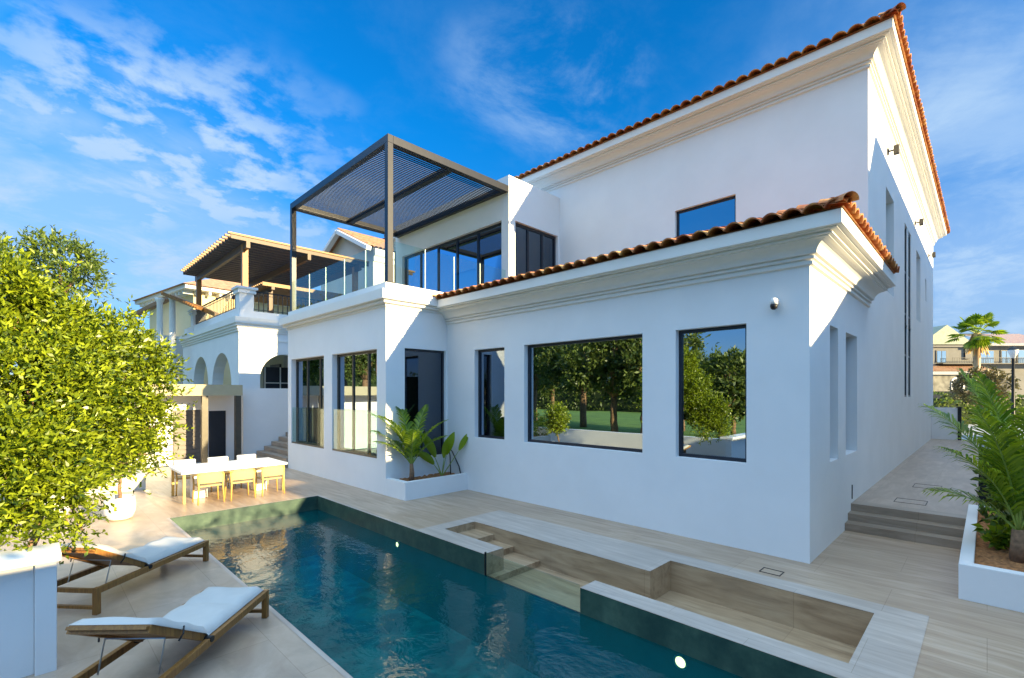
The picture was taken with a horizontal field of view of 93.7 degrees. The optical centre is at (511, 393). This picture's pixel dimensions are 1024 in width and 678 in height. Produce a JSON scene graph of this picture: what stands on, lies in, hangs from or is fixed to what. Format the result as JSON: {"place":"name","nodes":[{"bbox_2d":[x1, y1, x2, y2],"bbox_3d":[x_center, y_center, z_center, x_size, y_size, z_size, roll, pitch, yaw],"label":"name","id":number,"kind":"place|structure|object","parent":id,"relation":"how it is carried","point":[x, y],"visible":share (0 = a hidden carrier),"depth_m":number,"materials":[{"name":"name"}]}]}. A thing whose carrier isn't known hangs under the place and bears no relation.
{"place":"outdoors","nodes":[
{"label":"outdoors","id":0,"kind":"place"},
{"bbox_2d":[43,496,69,518],"bbox_3d":[-9.622,2.365,10.100,0.500,0.470,0.500,0,0,45],"label":"plant pot","id":1,"kind":"object","parent":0,"point":[68,509],"visible":0.02,"depth_m":10.09,"materials":[{"name":"white ceramic"}]},
{"bbox_2d":[0,482,344,677],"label":"sunbathing deck","id":2,"kind":"structure","parent":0,"point":[254,645],"depth_m":5.49,"materials":[{"name":"stone"}]},
{"bbox_2d":[0,542,61,677],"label":"garden wall","id":3,"kind":"structure","parent":2,"relation":"on","point":[28,613],"depth_m":4.43,"materials":[{"name":"white paint"}]},
{"bbox_2d":[0,470,145,500],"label":"garden planter","id":4,"kind":"object","parent":2,"relation":"on","point":[131,484],"visible":0.04,"depth_m":12.81,"materials":[{"name":"white concrete"}]},
{"bbox_2d":[0,229,197,564],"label":"citrus tree","id":5,"kind":"object","parent":2,"relation":"on","point":[69,396],"visible":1,"depth_m":5.44,"materials":[{"name":"green plant"}]},
{"bbox_2d":[103,494,135,520],"bbox_3d":[-8.156,2.365,9.984,0.540,0.470,0.540,0,0,45],"label":"plant pot","id":6,"kind":"object","parent":2,"relation":"on","point":[125,504],"visible":0.88,"depth_m":9.82,"materials":[{"name":"white ceramic"}]},
{"bbox_2d":[108,419,162,497],"bbox_3d":[-8.155,1.231,9.983,1.676,1.960,1.424,0,0,45],"label":"ficus tree","id":7,"kind":"object","parent":6,"relation":"in","point":[120,484],"visible":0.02,"depth_m":10.03,"materials":[{"name":"green plant"}]},
{"bbox_2d":[57,537,208,614],"bbox_3d":[-5.183,2.200,6.597,0.770,0.800,1.870,0,0,4],"label":"sun lounger","id":8,"kind":"object","parent":2,"relation":"on","point":[150,556],"visible":0.92,"depth_m":6.21,"materials":[{"name":"brown wood"}]},
{"bbox_2d":[65,586,268,677],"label":"sun lounger","id":9,"kind":"object","parent":2,"relation":"on","point":[208,617],"visible":1,"depth_m":4.39,"materials":[{"name":"white fabric"}]},
{"bbox_2d":[114,279,299,384],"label":"cream house","id":10,"kind":"structure","parent":0,"point":[170,317],"depth_m":35.79,"materials":[{"name":"paint"}]},
{"bbox_2d":[232,282,343,312],"bbox_3d":[-12.206,-4.350,28.539,5.500,2.700,6.600,0,0,45],"label":"timber pergola","id":11,"kind":"object","parent":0,"point":[272,288],"visible":0.26,"depth_m":26.49,"materials":[{"name":"beige wood"}]},
{"bbox_2d":[235,555,539,677],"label":"pool floor","id":12,"kind":"structure","parent":0,"point":[352,625],"depth_m":8.39,"materials":[{"name":"teal tile"}]},
{"bbox_2d":[187,510,734,677],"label":"pool water","id":13,"kind":"structure","parent":12,"relation":"on","point":[537,637],"depth_m":8.15,"materials":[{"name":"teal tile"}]},
{"bbox_2d":[170,496,835,677],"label":"pool basin","id":14,"kind":"object","parent":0,"point":[727,657],"visible":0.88,"depth_m":6.18,"materials":[{"name":"tile"}]},
{"bbox_2d":[673,653,688,669],"bbox_3d":[1.910,3.030,5.432,0.170,0.170,0.030,0,0,45],"label":"pool lamp","id":15,"kind":"object","parent":14,"relation":"attached to","point":[681,661],"visible":1,"depth_m":5.42,"materials":[{"name":"white glass"}]},
{"bbox_2d":[0,0,1023,610],"label":"sky","id":16,"kind":"structure","parent":0,"point":[153,131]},
{"bbox_2d":[128,466,1023,677],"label":"pool deck","id":17,"kind":"structure","parent":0,"point":[965,639],"depth_m":7.54,"materials":[{"name":"tile"}]},
{"bbox_2d":[9,383,242,467],"bbox_3d":[-13.342,1.135,15.946,1.400,2.950,7.900,0,0,45],"label":"garden shelter","id":18,"kind":"object","parent":17,"relation":"on","point":[212,416],"visible":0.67,"depth_m":18.02,"materials":[{"name":"beige paint"}]},
{"bbox_2d":[172,410,200,464],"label":"wall","id":19,"kind":"structure","parent":18,"relation":"in","point":[192,445],"depth_m":17.98,"materials":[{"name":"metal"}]},
{"bbox_2d":[209,411,225,456],"bbox_3d":[-11.482,1.625,18.678,0.040,1.950,0.600,0,0,45],"label":"door","id":20,"kind":"structure","parent":18,"relation":"in","point":[217,419],"depth_m":18.68,"materials":[{"name":"black wood"}]},
{"bbox_2d":[172,459,195,495],"bbox_3d":[-8.566,2.172,12.627,0.574,0.858,0.640,0,0,45],"label":"dining chair","id":21,"kind":"object","parent":17,"relation":"on","point":[183,462],"visible":0.36,"depth_m":12.62,"materials":[{"name":"white fabric"}]},
{"bbox_2d":[192,471,224,505],"bbox_3d":[-7.308,2.229,11.565,0.574,0.744,0.640,0,0,45],"label":"dining chair","id":22,"kind":"object","parent":17,"relation":"on","point":[210,479],"visible":1,"depth_m":11.41,"materials":[{"name":"yellow wood"}]},
{"bbox_2d":[207,456,234,491],"bbox_3d":[-8.018,2.172,13.182,0.574,0.858,0.640,0,0,45],"label":"dining chair","id":23,"kind":"object","parent":17,"relation":"on","point":[217,459],"visible":0.27,"depth_m":13.27,"materials":[{"name":"white fabric"}]},
{"bbox_2d":[169,457,286,503],"bbox_3d":[-7.409,2.220,12.608,1.430,0.760,2.400,0,0,45],"label":"dining table","id":24,"kind":"object","parent":17,"relation":"on","point":[200,468],"visible":0.84,"depth_m":12.23,"materials":[{"name":"white wood"}]},
{"bbox_2d":[224,468,255,500],"bbox_3d":[-6.808,2.229,12.027,0.574,0.744,0.640,0,0,45],"label":"dining chair","id":25,"kind":"object","parent":17,"relation":"on","point":[242,476],"visible":0.97,"depth_m":11.88,"materials":[{"name":"yellow wood"}]},
{"bbox_2d":[235,454,255,487],"bbox_3d":[-7.511,2.172,13.694,0.574,0.858,0.640,0,0,45],"label":"dining chair","id":26,"kind":"object","parent":17,"relation":"on","point":[246,456],"visible":0.19,"depth_m":13.77,"materials":[{"name":"white fabric"}]},
{"bbox_2d":[241,388,287,454],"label":"boundary wall","id":27,"kind":"structure","parent":17,"relation":"on","point":[264,416],"depth_m":19.30,"materials":[{"name":"white paint"}]},
{"bbox_2d":[255,465,284,496],"bbox_3d":[-6.316,2.229,12.539,0.574,0.744,0.640,0,0,45],"label":"dining chair","id":28,"kind":"object","parent":17,"relation":"on","point":[271,472],"visible":0.98,"depth_m":12.39,"materials":[{"name":"yellow wood"}]},
{"bbox_2d":[256,432,287,467],"bbox_3d":[-7.204,2.090,19.896,3.130,1.019,5.850,0,0,45],"label":"side stair","id":29,"kind":"object","parent":17,"relation":"on","point":[277,450],"visible":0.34,"depth_m":18.54,"materials":[{"name":"grey stone"}]},
{"bbox_2d":[386,472,466,500],"bbox_3d":[-2.222,2.385,12.682,0.900,0.450,1.958,0,0,45],"label":"corner planter","id":30,"kind":"object","parent":17,"relation":"on","point":[418,487],"visible":0.91,"depth_m":12.22,"materials":[{"name":"white concrete"}]},
{"bbox_2d":[369,404,447,480],"bbox_3d":[-2.585,1.145,12.174,2.025,2.196,1.508,0,0,-18],"label":"young palm","id":31,"kind":"object","parent":30,"relation":"on","point":[409,443],"visible":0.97,"depth_m":12.34,"materials":[{"name":"green plant"}]},
{"bbox_2d":[417,432,467,475],"bbox_3d":[-1.885,1.637,13.050,1.434,1.224,0.223,0,0,-4],"label":"bird of paradise","id":32,"kind":"object","parent":30,"relation":"on","point":[448,444],"visible":0.96,"depth_m":13.05,"materials":[{"name":"green plant"}]},
{"bbox_2d":[449,450,460,473],"bbox_3d":[-1.621,1.832,13.311,0.488,0.781,0.140,0,0,26],"label":"plant","id":33,"kind":"object","parent":30,"relation":"on","point":[456,461],"visible":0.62,"depth_m":13.32,"materials":[{"name":"plant"}]},
{"bbox_2d":[167,495,928,677],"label":"coping","id":34,"kind":"object","parent":17,"relation":"on","point":[890,643],"visible":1,"depth_m":5.87,"materials":[{"name":"beige stone"}]},
{"bbox_2d":[279,2,949,563],"bbox_3d":[5.311,-4.177,22.073,21.098,13.594,26.350,0,0,45],"label":"villa","id":35,"kind":"object","parent":17,"relation":"on","point":[611,336],"visible":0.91,"depth_m":11.49,"materials":[{"name":"white paint"}]},
{"bbox_2d":[292,407,323,448],"bbox_3d":[-6.730,1.077,15.804,2.590,1.235,0.044,0,0,45],"label":"glass guard","id":36,"kind":"object","parent":35,"relation":"attached to","point":[308,444],"visible":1,"depth_m":15.70,"materials":[{"name":"clear glass"}]},
{"bbox_2d":[296,356,323,446],"bbox_3d":[-6.614,0.250,15.921,2.600,2.900,0.070,0,0,45],"label":"window","id":37,"kind":"structure","parent":35,"relation":"in","point":[309,371],"depth_m":16.04,"materials":[{"name":"clear glass"}]},
{"bbox_2d":[332,409,376,457],"bbox_3d":[-4.466,1.077,13.564,2.620,1.235,0.044,0,0,45],"label":"glass guard","id":38,"kind":"object","parent":35,"relation":"attached to","point":[366,455],"visible":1,"depth_m":13.47,"materials":[{"name":"clear glass"}]},
{"bbox_2d":[337,350,376,455],"bbox_3d":[-4.350,0.255,13.681,2.630,2.890,0.070,0,0,45],"label":"window","id":39,"kind":"structure","parent":35,"relation":"in","point":[357,371],"depth_m":13.76,"materials":[{"name":"clear glass"}]},
{"bbox_2d":[309,249,479,305],"bbox_3d":[-4.286,-3.435,14.510,7.649,1.130,3.471,0,0,11],"label":"glass balustrade","id":40,"kind":"object","parent":35,"relation":"on","point":[365,276],"visible":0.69,"depth_m":14.18,"materials":[{"name":"clear glass"}]},
{"bbox_2d":[290,133,507,310],"bbox_3d":[-3.995,-4.800,16.200,6.610,3.840,4.410,0,0,45],"label":"louvred pergola","id":41,"kind":"object","parent":35,"relation":"on","point":[389,144],"visible":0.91,"depth_m":15.44,"materials":[{"name":"grey metal"}]},
{"bbox_2d":[405,348,443,457],"bbox_3d":[-2.445,0.245,13.260,0.070,2.930,1.350,0,0,45],"label":"window","id":42,"kind":"structure","parent":35,"relation":"in","point":[424,369],"depth_m":13.36,"materials":[{"name":"black glass"}]},
{"bbox_2d":[405,223,500,291],"bbox_3d":[-2.335,-4.140,17.892,5.910,3.080,0.070,0,0,45],"label":"sliding door","id":43,"kind":"structure","parent":35,"relation":"in","point":[483,246],"depth_m":17.47,"materials":[{"name":"clear glass"}]},
{"bbox_2d":[478,348,503,438],"bbox_3d":[-0.479,-0.010,12.566,1.140,2.340,0.070,0,0,45],"label":"window","id":44,"kind":"structure","parent":35,"relation":"in","point":[490,361],"depth_m":12.62,"materials":[{"name":"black glass"}]},
{"bbox_2d":[515,222,555,275],"bbox_3d":[0.780,-4.130,16.547,0.070,3.060,2.180,0,0,45],"label":"sliding door","id":45,"kind":"structure","parent":35,"relation":"in","point":[535,250],"depth_m":16.47,"materials":[{"name":"black glass"}]},
{"bbox_2d":[528,334,641,452],"bbox_3d":[1.532,-0.010,10.576,3.160,2.340,0.070,0,0,45],"label":"window","id":46,"kind":"structure","parent":35,"relation":"in","point":[582,393],"depth_m":10.45,"materials":[{"name":"clear glass"}]},
{"bbox_2d":[677,195,735,236],"bbox_3d":[5.536,-4.660,13.705,1.730,1.520,0.070,0,0,45],"label":"window","id":47,"kind":"structure","parent":35,"relation":"in","point":[722,212],"depth_m":13.67,"materials":[{"name":"blue glass"}]},
{"bbox_2d":[679,324,745,461],"bbox_3d":[3.579,-0.010,8.550,1.240,2.340,0.070,0,0,45],"label":"window","id":48,"kind":"structure","parent":35,"relation":"in","point":[712,361],"depth_m":8.54,"materials":[{"name":"clear glass"}]},
{"bbox_2d":[770,298,778,309],"bbox_3d":[4.166,-1.434,7.622,0.110,0.198,0.165,0,0,45],"label":"security camera","id":49,"kind":"object","parent":35,"relation":"attached to","point":[774,303],"visible":1,"depth_m":7.57,"materials":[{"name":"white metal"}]},
{"bbox_2d":[887,144,898,154],"bbox_3d":[10.323,-6.590,12.998,0.250,0.240,0.140,0,0,45],"label":"wall spotlight","id":50,"kind":"object","parent":35,"relation":"attached to","point":[895,149],"depth_m":12.93,"materials":[{"name":"black metal"}]},
{"bbox_2d":[905,227,905,396],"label":"window","id":51,"kind":"structure","parent":35,"relation":"in","point":[905,227],"depth_m":16.30,"materials":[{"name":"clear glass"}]},
{"bbox_2d":[908,233,909,396],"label":"window","id":52,"kind":"structure","parent":35,"relation":"in","point":[908,233],"depth_m":17.12,"materials":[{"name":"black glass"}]},
{"bbox_2d":[914,218,923,225],"bbox_3d":[15.177,-6.390,17.902,0.250,0.240,0.140,0,0,45],"label":"wall spotlight","id":53,"kind":"object","parent":35,"relation":"attached to","point":[921,222],"depth_m":17.83,"materials":[{"name":"black metal"}]},
{"bbox_2d":[928,252,935,257],"bbox_3d":[19.326,-6.390,22.096,0.250,0.240,0.140,0,0,45],"label":"wall spotlight","id":54,"kind":"object","parent":35,"relation":"attached to","point":[933,254],"depth_m":22.02,"materials":[{"name":"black metal"}]},
{"bbox_2d":[433,522,873,673],"bbox_3d":[1.358,2.830,7.294,6.530,0.459,1.840,0,0,45],"label":"sunken lounge","id":55,"kind":"object","parent":17,"relation":"in","point":[561,575],"visible":0.58,"depth_m":7.11,"materials":[{"name":"beige tile"}]},
{"bbox_2d":[484,552,579,613],"bbox_3d":[0.243,2.770,7.128,1.912,0.410,0.030,0,0,45],"label":"glass partition","id":56,"kind":"object","parent":55,"relation":"on","point":[537,596],"visible":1,"depth_m":7.20,"materials":[{"name":"clear glass"}]},
{"bbox_2d":[759,567,783,575],"bbox_3d":[3.796,2.597,7.020,0.280,0.006,0.220,0,0,45],"label":"access cover","id":57,"kind":"object","parent":17,"relation":"on","point":[770,573],"visible":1,"depth_m":7.02,"materials":[{"name":"black metal"}]},
{"bbox_2d":[845,501,966,549],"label":"steps","id":58,"kind":"structure","parent":17,"relation":"on","point":[942,529],"depth_m":8.76,"materials":[{"name":"beige tile"}]},
{"bbox_2d":[958,504,1023,612],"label":"long planter","id":59,"kind":"object","parent":17,"relation":"on","point":[991,576],"visible":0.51,"depth_m":6.03,"materials":[{"name":"white concrete"}]},
{"bbox_2d":[917,368,1023,562],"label":"coconut palm","id":60,"kind":"object","parent":59,"relation":"on","point":[1004,456],"visible":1,"depth_m":6.36,"materials":[{"name":"green plant"}]},
{"bbox_2d":[969,470,1006,512],"bbox_3d":[8.633,1.738,8.264,1.029,0.974,1.024,0,0,6],"label":"shrub","id":61,"kind":"object","parent":59,"relation":"on","point":[979,493],"visible":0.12,"depth_m":8.50,"materials":[{"name":"green plant"}]},
{"bbox_2d":[971,519,1023,549],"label":"shrub","id":62,"kind":"object","parent":59,"relation":"in","point":[998,537],"visible":0.84,"depth_m":6.80,"materials":[{"name":"green plant"}]},
{"bbox_2d":[977,494,1023,527],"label":"shrub","id":63,"kind":"object","parent":59,"relation":"on","point":[982,510],"visible":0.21,"depth_m":7.29,"materials":[{"name":"green plant"}]},
{"bbox_2d":[854,439,978,514],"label":"path","id":64,"kind":"structure","parent":0,"point":[928,465],"depth_m":11.96,"materials":[{"name":"grey concrete"}]},
{"bbox_2d":[931,407,957,439],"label":"gate wall","id":65,"kind":"structure","parent":64,"relation":"on","point":[937,432],"depth_m":23.08,"materials":[{"name":"white paint"}]},
{"bbox_2d":[957,407,961,439],"bbox_3d":[21.158,1.395,22.696,0.190,1.570,0.190,0,0,45],"label":"gate post","id":66,"kind":"object","parent":64,"relation":"on","point":[960,414],"visible":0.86,"depth_m":22.65,"materials":[{"name":"black metal"}]},
{"bbox_2d":[962,424,1023,448],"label":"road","id":67,"kind":"structure","parent":0,"point":[969,425],"depth_m":32.64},
{"bbox_2d":[933,397,967,430],"bbox_3d":[29.794,1.453,32.978,2.059,2.489,1.480,0,0,0],"label":"hedge","id":68,"kind":"object","parent":67,"relation":"on","point":[963,408],"visible":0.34,"depth_m":32.60,"materials":[{"name":"green plant"}]},
{"bbox_2d":[945,312,1009,390],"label":"fan palm","id":69,"kind":"object","parent":67,"relation":"on","point":[977,342],"visible":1,"depth_m":45.51,"materials":[{"name":"green plant"}]},
{"bbox_2d":[933,325,1023,398],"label":"street house","id":70,"kind":"structure","parent":67,"relation":"on","point":[949,358],"depth_m":54.90,"materials":[{"name":"paint"}]},
{"bbox_2d":[936,350,946,361],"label":"window","id":71,"kind":"structure","parent":70,"relation":"in","point":[941,355],"depth_m":54.90,"materials":[{"name":"white glass"}]},
{"bbox_2d":[981,350,993,362],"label":"window","id":72,"kind":"structure","parent":70,"relation":"in","point":[986,360],"depth_m":54.90,"materials":[{"name":"white glass"}]},
{"bbox_2d":[1000,350,1010,362],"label":"window","id":73,"kind":"structure","parent":70,"relation":"in","point":[1003,353],"depth_m":54.90,"materials":[{"name":"white glass"}]},
{"bbox_2d":[1017,349,1023,362],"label":"window","id":74,"kind":"structure","parent":70,"relation":"in","point":[1021,352],"depth_m":54.90,"materials":[{"name":"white glass"}]},
{"bbox_2d":[933,390,1023,423],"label":"hedge","id":75,"kind":"object","parent":67,"relation":"on","point":[1019,403],"visible":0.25,"depth_m":40.52,"materials":[{"name":"green plant"}]},
{"bbox_2d":[1007,346,1019,424],"bbox_3d":[31.312,-0.203,30.000,0.565,5.606,0.580,0,0,45],"label":"street lamp","id":76,"kind":"object","parent":67,"relation":"on","point":[1013,351],"visible":0.81,"depth_m":29.94,"materials":[{"name":"black metal"}]},
{"label":"ground","id":77,"kind":"structure","parent":0,"visible":0},
{"bbox_2d":[0,230,41,296],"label":"tall tree","id":78,"kind":"object","parent":77,"relation":"on","point":[13,247],"visible":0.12,"depth_m":15.15,"materials":[{"name":"green plant"}]},
{"bbox_2d":[10,224,121,306],"bbox_3d":[-15.116,-1.513,15.970,3.372,8.237,2.596,0,0,13],"label":"tall tree","id":79,"kind":"object","parent":77,"relation":"on","point":[89,263],"visible":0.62,"depth_m":15.80,"materials":[{"name":"green plant"}]},
{"bbox_2d":[179,228,393,387],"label":"arched house","id":80,"kind":"structure","parent":77,"relation":"on","point":[246,341],"depth_m":24.79,"materials":[{"name":"paint"}]},
{"bbox_2d":[196,290,234,323],"bbox_3d":[-15.493,-4.438,25.039,7.986,0.975,0.050,0,0,45],"label":"iron railing","id":81,"kind":"object","parent":80,"relation":"on","point":[199,314],"visible":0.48,"depth_m":24.76,"materials":[{"name":"metal"}]},
{"bbox_2d":[180,231,368,305],"bbox_3d":[-13.427,-5.080,26.807,9.400,4.160,6.780,0,0,45],"label":"timber pergola","id":82,"kind":"object","parent":80,"relation":"on","point":[247,260],"visible":0.85,"depth_m":25.52,"materials":[{"name":"beige wood"}]},
{"bbox_2d":[263,367,287,387],"bbox_3d":[-12.242,-0.450,25.346,0.140,1.900,1.610,0,0,45],"label":"window","id":83,"kind":"structure","parent":80,"relation":"in","point":[273,377],"depth_m":25.17,"materials":[{"name":"black glass"}]},
{"bbox_2d":[254,291,321,314],"bbox_3d":[-10.005,-4.298,24.251,0.050,0.955,5.636,0,0,45],"label":"iron railing","id":84,"kind":"object","parent":80,"relation":"on","point":[282,298],"visible":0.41,"depth_m":23.02,"materials":[{"name":"metal"}]},
{"bbox_2d":[946,361,1021,420],"bbox_3d":[37.225,0.018,38.011,5.115,5.174,3.031,0,0,1],"label":"tree","id":85,"kind":"object","parent":77,"relation":"on","point":[992,373],"visible":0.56,"depth_m":37.67,"materials":[{"name":"green plant"}]},
{"label":"side yard","id":86,"kind":"structure","parent":0,"visible":0},
{"bbox_2d":[979,446,994,506],"bbox_3d":[9.969,1.825,9.022,1.720,1.550,0.150,0,0,45],"label":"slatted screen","id":87,"kind":"object","parent":86,"relation":"on","point":[983,496],"visible":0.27,"depth_m":9.54,"materials":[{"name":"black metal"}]}
]}

